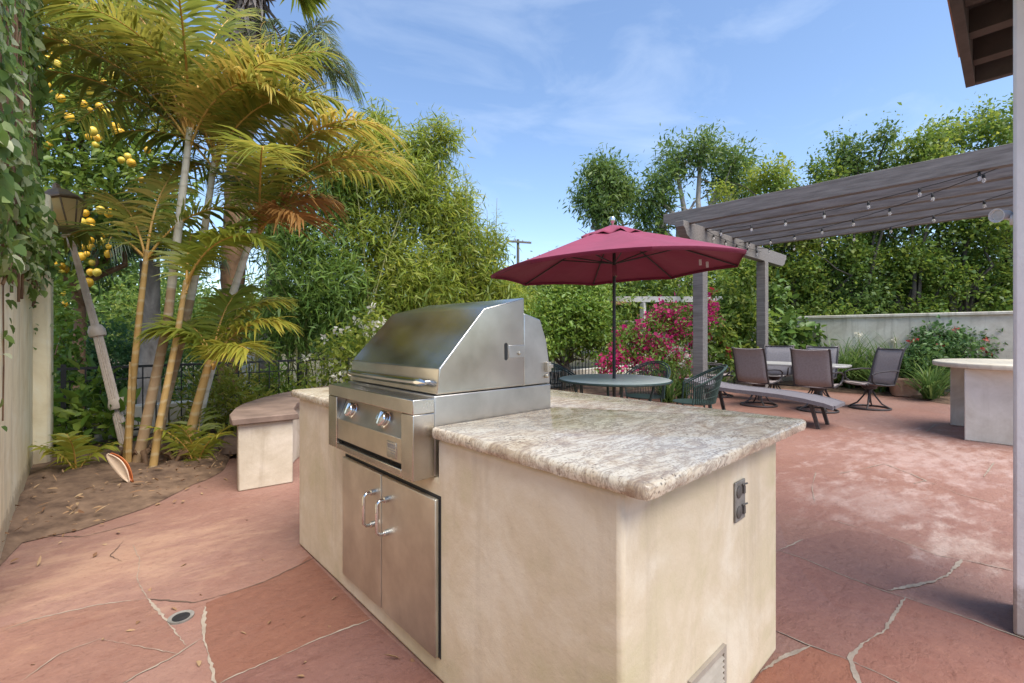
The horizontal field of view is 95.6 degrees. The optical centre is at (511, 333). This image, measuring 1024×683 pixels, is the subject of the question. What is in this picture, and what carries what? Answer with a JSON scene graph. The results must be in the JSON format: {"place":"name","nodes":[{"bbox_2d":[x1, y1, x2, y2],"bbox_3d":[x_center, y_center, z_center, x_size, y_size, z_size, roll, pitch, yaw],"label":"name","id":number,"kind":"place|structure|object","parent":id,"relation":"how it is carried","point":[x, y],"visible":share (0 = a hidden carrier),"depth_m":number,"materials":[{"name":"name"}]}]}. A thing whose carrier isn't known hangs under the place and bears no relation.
{"place":"outdoors","nodes":[
{"label":"outdoors","id":0,"kind":"place"},
{"bbox_2d":[86,337,733,400],"bbox_3d":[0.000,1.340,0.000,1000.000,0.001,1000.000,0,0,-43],"label":"ground","id":1,"kind":"structure","parent":0,"point":[579,366],"depth_m":19.13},
{"bbox_2d":[53,274,96,418],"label":"leafy vine","id":2,"kind":"object","parent":1,"relation":"on","point":[60,335],"visible":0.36,"depth_m":5.51,"materials":[{"name":"green plant"}]},
{"bbox_2d":[26,0,214,389],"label":"lemon tree","id":3,"kind":"object","parent":1,"relation":"on","point":[67,171],"visible":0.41,"depth_m":6.72,"materials":[{"name":"green plant"}]},
{"bbox_2d":[53,312,203,406],"bbox_3d":[-6.867,0.619,7.994,3.026,2.166,2.091,0,0,-8],"label":"dark shrub","id":4,"kind":"object","parent":1,"relation":"on","point":[122,355],"visible":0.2,"depth_m":8.05,"materials":[{"name":"green plant"}]},
{"bbox_2d":[41,133,219,370],"bbox_3d":[-13.306,-2.485,14.470,7.392,7.646,5.941,0,0,-43],"label":"backdrop tree","id":5,"kind":"object","parent":1,"relation":"on","point":[132,270],"visible":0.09,"depth_m":14.31,"materials":[{"name":"green plant"}]},
{"bbox_2d":[55,215,230,403],"bbox_3d":[-6.015,-0.302,7.612,2.632,3.267,2.452,0,0,-43],"label":"palm tree","id":6,"kind":"object","parent":1,"relation":"on","point":[152,304],"visible":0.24,"depth_m":7.49,"materials":[{"name":"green plant"}]},
{"bbox_2d":[87,269,306,387],"bbox_3d":[-7.816,-0.211,11.435,5.941,3.636,3.083,0,0,21],"label":"green thicket","id":7,"kind":"object","parent":1,"relation":"on","point":[132,302],"visible":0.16,"depth_m":11.23,"materials":[{"name":"green plant"}]},
{"bbox_2d":[239,347,258,394],"bbox_3d":[-5.620,0.760,9.618,1.000,1.040,0.052,0,0,-5],"label":"picket fence","id":8,"kind":"object","parent":1,"relation":"on","point":[248,356],"visible":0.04,"depth_m":9.61,"materials":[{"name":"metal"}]},
{"bbox_2d":[213,0,329,394],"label":"fan palm","id":9,"kind":"object","parent":1,"relation":"on","point":[309,7],"visible":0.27,"depth_m":8.64,"materials":[{"name":"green plant"}]},
{"bbox_2d":[213,12,364,390],"bbox_3d":[-4.654,-2.603,9.858,3.041,7.895,3.093,0,0,-43],"label":"palm tree","id":10,"kind":"object","parent":1,"relation":"on","point":[333,74],"visible":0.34,"depth_m":9.62,"materials":[{"name":"green plant"}]},
{"bbox_2d":[229,114,391,390],"bbox_3d":[-3.792,-1.391,8.752,3.276,5.407,2.404,0,0,-2],"label":"bamboo","id":11,"kind":"object","parent":1,"relation":"on","point":[322,287],"visible":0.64,"depth_m":8.35,"materials":[{"name":"green plant"}]},
{"bbox_2d":[57,364,650,441],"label":"garden kerb","id":12,"kind":"structure","parent":1,"relation":"on","point":[138,410],"depth_m":5.77,"materials":[{"name":"paint"}]},
{"bbox_2d":[57,349,659,434],"bbox_3d":[-0.244,0.830,9.315,12.700,1.000,0.045,0,0,-43],"label":"iron fence","id":13,"kind":"object","parent":1,"relation":"on","point":[63,369],"visible":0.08,"depth_m":5.80,"materials":[{"name":"metal"}]},
{"bbox_2d":[312,80,477,379],"bbox_3d":[-2.296,-1.904,9.145,3.271,6.431,2.788,0,0,-43],"label":"bamboo","id":14,"kind":"object","parent":1,"relation":"on","point":[389,253],"visible":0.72,"depth_m":8.93,"materials":[{"name":"green plant"}]},
{"bbox_2d":[337,172,534,339],"bbox_3d":[-1.497,-1.089,9.443,4.193,4.805,2.156,0,0,-27],"label":"bamboo","id":15,"kind":"object","parent":1,"relation":"on","point":[468,243],"visible":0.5,"depth_m":9.40,"materials":[{"name":"green plant"}]},
{"bbox_2d":[500,261,546,317],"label":"backdrop shrub","id":16,"kind":"object","parent":1,"relation":"on","point":[530,296],"visible":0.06,"depth_m":13.04,"materials":[{"name":"green plant"}]},
{"bbox_2d":[53,244,998,357],"bbox_3d":[-6.496,-1.022,27.646,70.851,8.249,22.434,0,0,0],"label":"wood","id":17,"kind":"object","parent":1,"relation":"on","point":[313,344],"depth_m":27.79,"materials":[{"name":"green"}]},
{"bbox_2d":[511,246,649,369],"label":"dark tree","id":18,"kind":"object","parent":1,"relation":"on","point":[536,287],"visible":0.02,"depth_m":16.37,"materials":[{"name":"green plant"}]},
{"bbox_2d":[557,142,646,364],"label":"pollard tree","id":19,"kind":"object","parent":1,"relation":"on","point":[602,199],"visible":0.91,"depth_m":19.55,"materials":[{"name":"green plant"}]},
{"bbox_2d":[606,296,722,372],"bbox_3d":[4.534,0.035,14.870,4.608,2.490,0.466,0,0,-1],"label":"garden arbor","id":20,"kind":"object","parent":1,"relation":"on","point":[649,299],"visible":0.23,"depth_m":14.93,"materials":[{"name":"white painted wood"}]},
{"bbox_2d":[597,231,732,357],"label":"willowy tree","id":21,"kind":"object","parent":1,"relation":"on","point":[661,290],"visible":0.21,"depth_m":15.26,"materials":[{"name":"green plant"}]},
{"bbox_2d":[619,112,770,366],"bbox_3d":[7.620,-3.719,19.043,6.570,10.157,3.901,0,0,10],"label":"pollard tree","id":22,"kind":"object","parent":1,"relation":"on","point":[658,197],"visible":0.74,"depth_m":18.70,"materials":[{"name":"green plant"}]},
{"bbox_2d":[691,150,841,314],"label":"hedge tree","id":23,"kind":"object","parent":1,"relation":"on","point":[770,172],"visible":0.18,"depth_m":15.01,"materials":[{"name":"green plant"}]},
{"bbox_2d":[753,153,893,316],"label":"hedge tree","id":24,"kind":"object","parent":1,"relation":"on","point":[858,246],"visible":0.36,"depth_m":14.02,"materials":[{"name":"green plant"}]},
{"bbox_2d":[772,102,925,315],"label":"hedge tree","id":25,"kind":"object","parent":1,"relation":"on","point":[850,158],"visible":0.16,"depth_m":13.84,"materials":[{"name":"green plant"}]},
{"bbox_2d":[823,112,992,313],"bbox_3d":[11.540,-2.476,13.891,3.707,7.611,4.292,0,0,-43],"label":"hedge tree","id":26,"kind":"object","parent":1,"relation":"on","point":[915,264],"visible":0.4,"depth_m":13.39,"materials":[{"name":"green plant"}]},
{"bbox_2d":[876,98,1012,312],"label":"hedge tree","id":27,"kind":"object","parent":1,"relation":"on","point":[964,234],"visible":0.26,"depth_m":13.23,"materials":[{"name":"green plant"}]},
{"bbox_2d":[929,93,1012,311],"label":"hedge tree","id":28,"kind":"object","parent":1,"relation":"on","point":[984,110],"visible":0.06,"depth_m":13.63,"materials":[{"name":"green plant"}]},
{"bbox_2d":[0,376,1023,682],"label":"patio","id":29,"kind":"structure","parent":0,"point":[218,534],"depth_m":3.08,"materials":[{"name":"concrete"}]},
{"bbox_2d":[0,194,52,556],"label":"garden wall","id":30,"kind":"structure","parent":29,"relation":"on","point":[28,400],"depth_m":3.65,"materials":[{"name":"paint"}]},
{"bbox_2d":[0,0,63,431],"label":"ivy","id":31,"kind":"object","parent":30,"relation":"attached to","point":[24,212],"visible":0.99,"depth_m":2.87,"materials":[{"name":"green plant"}]},
{"bbox_2d":[0,599,185,682],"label":"flagstone","id":32,"kind":"object","parent":29,"relation":"on","point":[38,643],"visible":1,"depth_m":1.90,"materials":[{"name":"stone"}]},
{"bbox_2d":[147,598,185,644],"bbox_3d":[-1.548,1.277,2.075,0.544,0.001,0.019,0,0,38],"label":"mortar joint","id":33,"kind":"object","parent":29,"relation":"on","point":[153,605],"visible":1,"depth_m":2.12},
{"bbox_2d":[167,610,193,624],"bbox_3d":[-1.492,1.276,2.091,0.100,0.008,0.100,0,0,-43],"label":"drain cover","id":34,"kind":"object","parent":29,"relation":"on","point":[180,617],"visible":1,"depth_m":2.08,"materials":[{"name":"metal"}]},
{"bbox_2d":[201,606,216,682],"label":"mortar joint","id":35,"kind":"object","parent":29,"relation":"on","point":[204,624],"visible":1,"depth_m":1.94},
{"bbox_2d":[148,559,310,602],"bbox_3d":[-1.393,1.277,2.387,0.778,0.001,0.172,0,0,-34],"label":"crack","id":36,"kind":"object","parent":29,"relation":"on","point":[223,594],"visible":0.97,"depth_m":2.26,"materials":[{"name":"concrete"}]},
{"bbox_2d":[229,386,328,490],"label":"seat wall","id":37,"kind":"structure","parent":29,"relation":"on","point":[268,440],"depth_m":3.91,"materials":[{"name":"paint"}]},
{"bbox_2d":[205,556,369,682],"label":"flagstone","id":38,"kind":"object","parent":29,"relation":"on","point":[286,601],"visible":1,"depth_m":2.09,"materials":[{"name":"stone"}]},
{"bbox_2d":[221,619,370,682],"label":"mortar joint","id":39,"kind":"object","parent":29,"relation":"on","point":[297,648],"visible":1,"depth_m":1.90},
{"bbox_2d":[223,620,439,682],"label":"flagstone","id":40,"kind":"object","parent":29,"relation":"on","point":[354,654],"visible":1,"depth_m":1.79,"materials":[{"name":"stone"}]},
{"bbox_2d":[0,376,686,564],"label":"planting bed","id":41,"kind":"object","parent":29,"relation":"on","point":[70,484],"visible":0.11,"depth_m":3.65,"materials":[{"name":"soil"}]},
{"bbox_2d":[28,431,124,471],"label":"young palm","id":42,"kind":"object","parent":41,"relation":"on","point":[68,454],"visible":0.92,"depth_m":4.17,"materials":[{"name":"green plant"}]},
{"bbox_2d":[44,182,126,446],"bbox_3d":[-4.599,-0.198,5.053,0.939,2.880,0.418,0,0,-11],"label":"lamp post","id":43,"kind":"object","parent":41,"relation":"on","point":[64,201],"visible":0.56,"depth_m":4.97,"materials":[{"name":"metal"}]},
{"bbox_2d":[51,347,141,450],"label":"broadleaf shrub","id":44,"kind":"object","parent":41,"relation":"on","point":[75,410],"visible":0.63,"depth_m":4.99,"materials":[{"name":"green plant"}]},
{"bbox_2d":[106,453,133,482],"bbox_3d":[-3.182,1.088,3.769,0.208,0.247,0.033,0,0,0],"label":"palm sheath","id":45,"kind":"object","parent":41,"relation":"on","point":[120,466],"visible":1,"depth_m":3.76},
{"bbox_2d":[124,362,131,462],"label":"palm shoot","id":46,"kind":"object","parent":41,"relation":"on","point":[128,444],"visible":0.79,"depth_m":4.39,"materials":[{"name":"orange plant"}]},
{"bbox_2d":[52,160,271,457],"bbox_3d":[-3.577,-0.347,4.834,2.231,3.338,1.202,0,0,0],"label":"palm tree","id":47,"kind":"object","parent":41,"relation":"on","point":[121,209],"visible":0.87,"depth_m":4.61,"materials":[{"name":"green plant"}]},
{"bbox_2d":[119,442,208,463],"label":"palm roots","id":48,"kind":"object","parent":41,"relation":"on","point":[144,454],"visible":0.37,"depth_m":4.42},
{"bbox_2d":[9,0,327,462],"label":"palm tree","id":49,"kind":"object","parent":41,"relation":"on","point":[192,41],"visible":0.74,"depth_m":4.48,"materials":[{"name":"green plant"}]},
{"bbox_2d":[23,0,350,453],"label":"palm tree","id":50,"kind":"object","parent":41,"relation":"on","point":[252,100],"visible":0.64,"depth_m":4.60,"materials":[{"name":"green plant"}]},
{"bbox_2d":[138,407,236,463],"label":"young palm","id":51,"kind":"object","parent":41,"relation":"on","point":[197,449],"visible":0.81,"depth_m":4.45,"materials":[{"name":"green plant"}]},
{"bbox_2d":[2,430,414,676],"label":"leaf litter","id":52,"kind":"object","parent":41,"relation":"on","point":[149,589],"visible":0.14,"depth_m":3.23,"materials":[{"name":"plant"}]},
{"bbox_2d":[146,215,286,467],"bbox_3d":[-2.874,0.017,4.625,1.202,2.540,1.735,0,0,-43],"label":"palm tree","id":53,"kind":"object","parent":41,"relation":"on","point":[202,251],"visible":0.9,"depth_m":4.38,"materials":[{"name":"green plant"}]},
{"bbox_2d":[132,283,303,449],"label":"palm tree","id":54,"kind":"object","parent":41,"relation":"on","point":[199,331],"visible":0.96,"depth_m":4.59,"materials":[{"name":"green plant"}]},
{"bbox_2d":[166,360,276,439],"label":"shrub","id":55,"kind":"object","parent":41,"relation":"on","point":[222,387],"visible":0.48,"depth_m":5.60,"materials":[{"name":"green plant"}]},
{"bbox_2d":[218,433,236,454],"bbox_3d":[-2.891,1.140,4.884,0.358,0.200,0.354,0,0,-43],"label":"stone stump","id":56,"kind":"object","parent":41,"relation":"on","point":[232,440],"visible":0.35,"depth_m":4.74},
{"bbox_2d":[194,358,283,425],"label":"shrub","id":57,"kind":"object","parent":41,"relation":"on","point":[253,383],"visible":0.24,"depth_m":6.29,"materials":[{"name":"green plant"}]},
{"bbox_2d":[95,95,422,439],"bbox_3d":[-2.601,-0.651,4.974,3.238,4.108,2.689,0,0,2],"label":"palm tree","id":58,"kind":"object","parent":41,"relation":"on","point":[256,159],"visible":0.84,"depth_m":4.87,"materials":[{"name":"green plant"}]},
{"bbox_2d":[241,355,316,395],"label":"shrub","id":59,"kind":"object","parent":41,"relation":"on","point":[289,387],"visible":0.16,"depth_m":6.61,"materials":[{"name":"green plant"}]},
{"bbox_2d":[277,298,391,388],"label":"rose bush","id":60,"kind":"object","parent":41,"relation":"on","point":[337,353],"visible":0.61,"depth_m":6.39,"materials":[{"name":"green leaf"},{"name":"white flower petals"}]},
{"bbox_2d":[524,284,628,389],"bbox_3d":[1.200,-0.181,10.363,2.769,2.936,1.976,0,0,-12],"label":"lime shrub","id":61,"kind":"object","parent":41,"relation":"on","point":[566,309],"visible":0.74,"depth_m":9.99,"materials":[{"name":"green plant"}]},
{"bbox_2d":[291,387,805,682],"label":"kitchen island","id":62,"kind":"structure","parent":29,"relation":"on","point":[570,537],"depth_m":1.51,"materials":[{"name":"paint"}]},
{"bbox_2d":[329,298,552,481],"bbox_3d":[-0.351,0.188,2.200,0.750,0.695,0.794,0,0,-43],"label":"gas grill","id":63,"kind":"object","parent":62,"relation":"on","point":[417,375],"visible":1,"depth_m":1.95,"materials":[{"name":"metal"}]},
{"bbox_2d":[546,362,582,392],"bbox_3d":[0.620,0.830,6.287,0.680,0.904,0.645,0,0,-38],"label":"iron chair","id":64,"kind":"object","parent":29,"relation":"on","point":[564,369],"visible":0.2,"depth_m":6.50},
{"bbox_2d":[558,374,672,400],"bbox_3d":[1.243,0.911,5.649,1.358,0.747,1.358,0,0,-43],"label":"round table","id":65,"kind":"object","parent":29,"relation":"on","point":[622,381],"visible":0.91,"depth_m":5.39,"materials":[{"name":"grey glass"}]},
{"bbox_2d":[490,216,746,396],"bbox_3d":[1.249,-0.076,5.649,2.796,2.712,2.797,0,0,23],"label":"patio umbrella","id":66,"kind":"object","parent":29,"relation":"on","point":[612,253],"visible":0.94,"depth_m":5.81,"materials":[{"name":"fabric"}]},
{"bbox_2d":[619,361,670,401],"bbox_3d":[1.850,0.830,6.380,0.680,0.904,0.645,0,0,44],"label":"iron chair","id":67,"kind":"object","parent":29,"relation":"on","point":[640,395],"visible":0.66,"depth_m":6.50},
{"bbox_2d":[586,287,731,394],"bbox_3d":[3.108,0.134,9.660,2.984,2.302,2.002,0,0,-43],"label":"bougainvillea","id":68,"kind":"object","parent":29,"relation":"on","point":[673,328],"visible":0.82,"depth_m":9.42,"materials":[{"name":"pink plant"}]},
{"bbox_2d":[645,363,688,402],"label":"strap plant","id":69,"kind":"object","parent":29,"relation":"on","point":[670,391],"visible":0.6,"depth_m":8.45,"materials":[{"name":"green plant"}]},
{"bbox_2d":[644,351,692,398],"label":"strap plant","id":70,"kind":"object","parent":29,"relation":"on","point":[678,382],"visible":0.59,"depth_m":8.84,"materials":[{"name":"green plant"}]},
{"bbox_2d":[673,364,727,407],"bbox_3d":[2.347,0.830,5.803,0.645,0.904,0.680,0,0,9],"label":"iron chair","id":71,"kind":"object","parent":29,"relation":"on","point":[710,401],"visible":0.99,"depth_m":5.67,"materials":[{"name":"metal"}]},
{"bbox_2d":[708,362,733,397],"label":"sling chair","id":72,"kind":"object","parent":29,"relation":"on","point":[724,375],"visible":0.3,"depth_m":9.36,"materials":[{"name":"brown metal"}]},
{"bbox_2d":[692,246,781,383],"bbox_3d":[5.456,-0.546,11.114,2.744,3.675,1.908,0,0,-25],"label":"hibiscus shrub","id":73,"kind":"object","parent":29,"relation":"on","point":[740,281],"visible":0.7,"depth_m":10.84,"materials":[{"name":"green plant"}]},
{"bbox_2d":[731,347,782,407],"bbox_3d":[4.383,0.754,8.293,0.710,1.052,0.668,0,0,-35],"label":"sling chair","id":74,"kind":"object","parent":29,"relation":"on","point":[750,364],"visible":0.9,"depth_m":8.16,"materials":[{"name":"fabric"}]},
{"bbox_2d":[684,376,844,428],"bbox_3d":[3.730,1.003,7.011,0.614,0.564,2.060,0,0,-43],"label":"chaise lounge","id":75,"kind":"object","parent":29,"relation":"on","point":[812,401],"visible":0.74,"depth_m":6.64,"materials":[{"name":"grey metal"}]},
{"bbox_2d":[764,345,794,388],"bbox_3d":[5.479,0.754,9.683,0.668,1.052,0.710,0,0,44],"label":"sling chair","id":76,"kind":"object","parent":29,"relation":"on","point":[778,353],"visible":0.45,"depth_m":9.81,"materials":[{"name":"fabric"}]},
{"bbox_2d":[761,646,809,670],"bbox_3d":[1.072,1.275,1.830,0.323,0.001,0.024,0,0,-27],"label":"mortar joint","id":77,"kind":"object","parent":29,"relation":"on","point":[791,653],"visible":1,"depth_m":1.84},
{"bbox_2d":[750,361,851,399],"bbox_3d":[5.202,0.910,8.688,0.860,0.730,1.860,0,0,-43],"label":"dining table","id":78,"kind":"object","parent":29,"relation":"on","point":[775,363],"visible":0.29,"depth_m":8.41,"materials":[{"name":"stone"}]},
{"bbox_2d":[753,647,856,682],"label":"flagstone","id":79,"kind":"object","parent":29,"relation":"on","point":[811,665],"visible":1,"depth_m":1.76,"materials":[{"name":"stone"}]},
{"bbox_2d":[789,348,843,413],"bbox_3d":[5.058,0.754,7.712,0.710,1.052,0.668,0,0,-41],"label":"sling chair","id":80,"kind":"object","parent":29,"relation":"on","point":[812,370],"visible":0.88,"depth_m":7.55,"materials":[{"name":"fabric"}]},
{"bbox_2d":[687,374,949,403],"bbox_3d":[7.420,1.234,10.142,2.330,0.082,9.000,0,0,-43],"label":"border bed","id":81,"kind":"object","parent":29,"relation":"on","point":[941,399],"visible":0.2,"depth_m":10.21,"materials":[{"name":"soil"}]},
{"bbox_2d":[749,268,836,348],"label":"bigleaf shrub","id":82,"kind":"object","parent":81,"relation":"on","point":[790,333],"visible":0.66,"depth_m":11.31,"materials":[{"name":"green plant"}]},
{"bbox_2d":[787,337,871,383],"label":"strap plant","id":83,"kind":"object","parent":81,"relation":"on","point":[835,381],"visible":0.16,"depth_m":10.57,"materials":[{"name":"green plant"}]},
{"bbox_2d":[817,334,878,387],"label":"strap plant","id":84,"kind":"object","parent":81,"relation":"on","point":[845,385],"visible":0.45,"depth_m":10.36,"materials":[{"name":"green plant"}]},
{"bbox_2d":[839,359,901,392],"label":"strap plant","id":85,"kind":"object","parent":81,"relation":"on","point":[881,388],"visible":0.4,"depth_m":9.84,"materials":[{"name":"green plant"}]},
{"bbox_2d":[830,332,914,387],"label":"strap plant","id":86,"kind":"object","parent":81,"relation":"on","point":[861,362],"visible":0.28,"depth_m":10.32,"materials":[{"name":"green plant"}]},
{"bbox_2d":[751,311,1012,391],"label":"boundary wall","id":87,"kind":"structure","parent":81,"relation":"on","point":[883,326],"depth_m":10.28,"materials":[{"name":"paint"}]},
{"bbox_2d":[849,333,920,387],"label":"strap plant","id":88,"kind":"object","parent":81,"relation":"on","point":[876,347],"visible":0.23,"depth_m":10.36,"materials":[{"name":"green plant"}]},
{"bbox_2d":[859,328,946,383],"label":"strap plant","id":89,"kind":"object","parent":81,"relation":"on","point":[897,348],"visible":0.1,"depth_m":9.87,"materials":[{"name":"green plant"}]},
{"bbox_2d":[889,376,920,396],"bbox_3d":[8.089,1.087,9.550,0.536,0.385,0.536,0,0,27],"label":"clay planter","id":90,"kind":"object","parent":81,"relation":"on","point":[896,390],"visible":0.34,"depth_m":9.37,"materials":[{"name":"ceramic"}]},
{"bbox_2d":[866,342,960,380],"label":"strap plant","id":91,"kind":"object","parent":81,"relation":"on","point":[904,369],"visible":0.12,"depth_m":9.50,"materials":[{"name":"green plant"}]},
{"bbox_2d":[896,357,949,399],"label":"strap plant","id":92,"kind":"object","parent":81,"relation":"on","point":[928,388],"visible":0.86,"depth_m":8.82,"materials":[{"name":"green plant"}]},
{"bbox_2d":[901,346,963,395],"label":"strap plant","id":93,"kind":"object","parent":81,"relation":"on","point":[945,382],"visible":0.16,"depth_m":9.17,"materials":[{"name":"green plant"}]},
{"bbox_2d":[899,315,1007,384],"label":"flowering shrub","id":94,"kind":"object","parent":81,"relation":"on","point":[959,344],"visible":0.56,"depth_m":9.44,"materials":[{"name":"green plant"}]},
{"bbox_2d":[806,345,839,397],"bbox_3d":[5.998,0.754,9.123,0.710,1.052,0.668,0,0,-41],"label":"sling chair","id":95,"kind":"object","parent":29,"relation":"on","point":[835,352],"visible":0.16,"depth_m":9.14,"materials":[{"name":"fabric"}]},
{"bbox_2d":[663,143,1012,405],"bbox_3d":[6.238,-0.425,8.018,5.210,3.410,5.190,0,0,-43],"label":"pergola","id":96,"kind":"object","parent":29,"relation":"on","point":[698,223],"visible":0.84,"depth_m":7.30,"materials":[{"name":"paint"}]},
{"bbox_2d":[707,168,1012,254],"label":"string lights","id":97,"kind":"object","parent":96,"relation":"hanging from","point":[979,177],"visible":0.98,"depth_m":6.86,"materials":[{"name":"glass"},{"name":"black rubber cable"}]},
{"bbox_2d":[776,551,903,658],"bbox_3d":[1.468,1.278,2.241,0.830,0.001,0.582,0,0,-43],"label":"flagstone","id":98,"kind":"object","parent":29,"relation":"on","point":[827,610],"visible":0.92,"depth_m":2.18,"materials":[{"name":"stone"}]},
{"bbox_2d":[780,530,959,589],"bbox_3d":[2.066,1.278,2.681,0.791,0.001,0.608,0,0,-30],"label":"flagstone","id":99,"kind":"object","parent":29,"relation":"on","point":[881,561],"visible":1,"depth_m":2.64,"materials":[{"name":"stone"}]},
{"bbox_2d":[843,347,906,410],"bbox_3d":[6.201,0.754,7.987,0.710,1.052,0.668,0,0,-1],"label":"sling chair","id":100,"kind":"object","parent":29,"relation":"on","point":[885,367],"visible":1,"depth_m":7.96,"materials":[{"name":"fabric"}]},
{"bbox_2d":[847,597,905,682],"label":"mortar joint","id":101,"kind":"object","parent":29,"relation":"on","point":[850,656],"visible":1,"depth_m":1.88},
{"bbox_2d":[779,550,1023,638],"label":"mortar joint","id":102,"kind":"object","parent":29,"relation":"on","point":[917,601],"visible":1,"depth_m":2.16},
{"bbox_2d":[891,559,962,589],"bbox_3d":[2.223,1.276,2.443,0.748,0.001,0.063,0,0,-25],"label":"mortar joint","id":103,"kind":"object","parent":29,"relation":"on","point":[957,563],"visible":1,"depth_m":2.39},
{"bbox_2d":[853,598,1023,682],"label":"flagstone","id":104,"kind":"object","parent":29,"relation":"on","point":[917,642],"visible":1,"depth_m":1.86,"materials":[{"name":"stone"}]},
{"bbox_2d":[932,358,1012,445],"bbox_3d":[6.223,0.815,5.864,1.900,0.930,1.351,0,0,-43],"label":"garden bar","id":105,"kind":"object","parent":29,"relation":"on","point":[981,400],"visible":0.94,"depth_m":5.49,"materials":[{"name":"paint"}]},
{"bbox_2d":[42,0,1012,312],"label":"sky","id":106,"kind":"structure","parent":0,"point":[540,84],"materials":[{"name":"blue"}]},
{"bbox_2d":[947,0,1023,636],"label":"house","id":107,"kind":"structure","parent":0,"point":[989,37],"depth_m":1.97,"materials":[{"name":"paint"}]},
{"bbox_2d":[988,209,1012,224],"bbox_3d":[2.248,-0.534,2.122,0.086,0.075,0.063,0,0,-5],"label":"flood light","id":108,"kind":"object","parent":107,"relation":"attached to","point":[996,215],"visible":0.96,"depth_m":2.11,"materials":[{"name":"glass"}]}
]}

